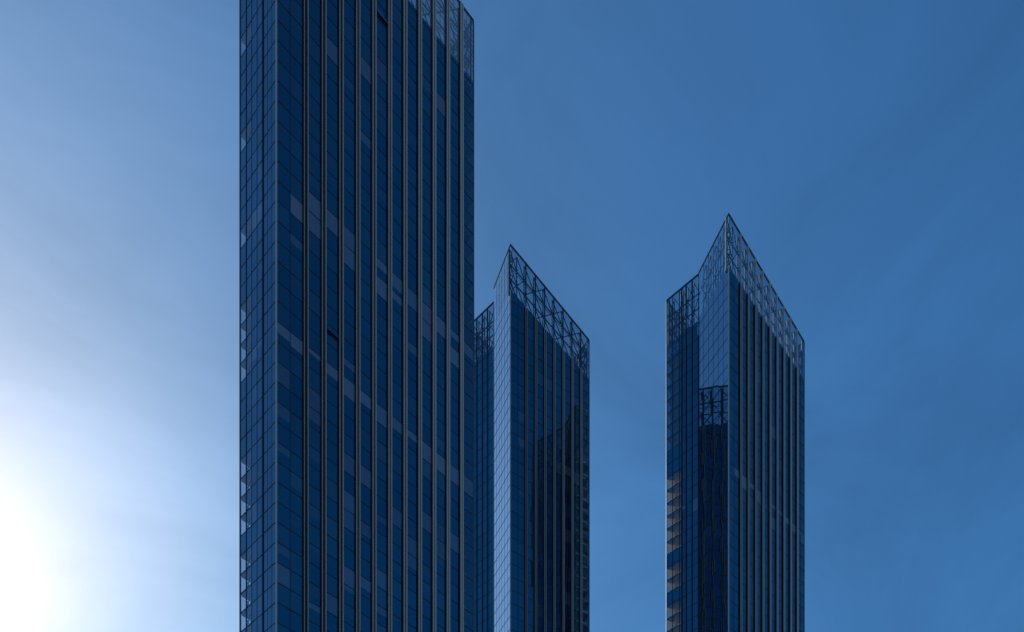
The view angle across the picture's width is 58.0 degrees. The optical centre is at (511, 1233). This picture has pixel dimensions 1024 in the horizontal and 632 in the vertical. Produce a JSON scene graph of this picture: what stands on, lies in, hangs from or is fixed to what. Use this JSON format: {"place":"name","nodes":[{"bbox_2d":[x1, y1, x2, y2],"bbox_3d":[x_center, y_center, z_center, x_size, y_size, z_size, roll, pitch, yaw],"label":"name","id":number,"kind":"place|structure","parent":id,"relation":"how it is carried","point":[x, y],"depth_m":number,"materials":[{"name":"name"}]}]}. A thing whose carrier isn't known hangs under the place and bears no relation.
{"place":"outdoors","nodes":[
{"label":"outdoors","id":0,"kind":"place"},
{"bbox_2d":[239,0,473,631],"bbox_3d":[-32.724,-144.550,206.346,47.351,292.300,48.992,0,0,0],"label":"glass tower","id":1,"kind":"structure","parent":0,"point":[356,294],"depth_m":195.80,"materials":[{"name":"glass"}]},
{"bbox_2d":[327,324,338,341],"bbox_3d":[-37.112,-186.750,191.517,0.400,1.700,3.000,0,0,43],"label":"awning window","id":2,"kind":"structure","parent":1,"relation":"in","point":[329,328],"depth_m":191.49,"materials":[{"name":"glass"}]},
{"bbox_2d":[377,7,387,26],"bbox_3d":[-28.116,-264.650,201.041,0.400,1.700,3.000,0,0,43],"label":"awning window","id":3,"kind":"structure","parent":1,"relation":"in","point":[378,10],"depth_m":200.93,"materials":[{"name":"glass"}]},
{"bbox_2d":[0,0,1023,631],"label":"sky","id":4,"kind":"structure","parent":0,"point":[868,155],"materials":[{"name":"blue"}]},
{"bbox_2d":[474,244,589,631],"bbox_3d":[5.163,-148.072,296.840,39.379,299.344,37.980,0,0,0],"label":"glass tower","id":5,"kind":"structure","parent":0,"point":[531,476],"depth_m":287.12,"materials":[{"name":"glass"}]},
{"bbox_2d":[666,213,804,631],"bbox_3d":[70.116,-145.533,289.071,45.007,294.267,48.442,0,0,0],"label":"glass tower","id":6,"kind":"structure","parent":0,"point":[735,436],"depth_m":277.30,"materials":[{"name":"glass"}]}
]}

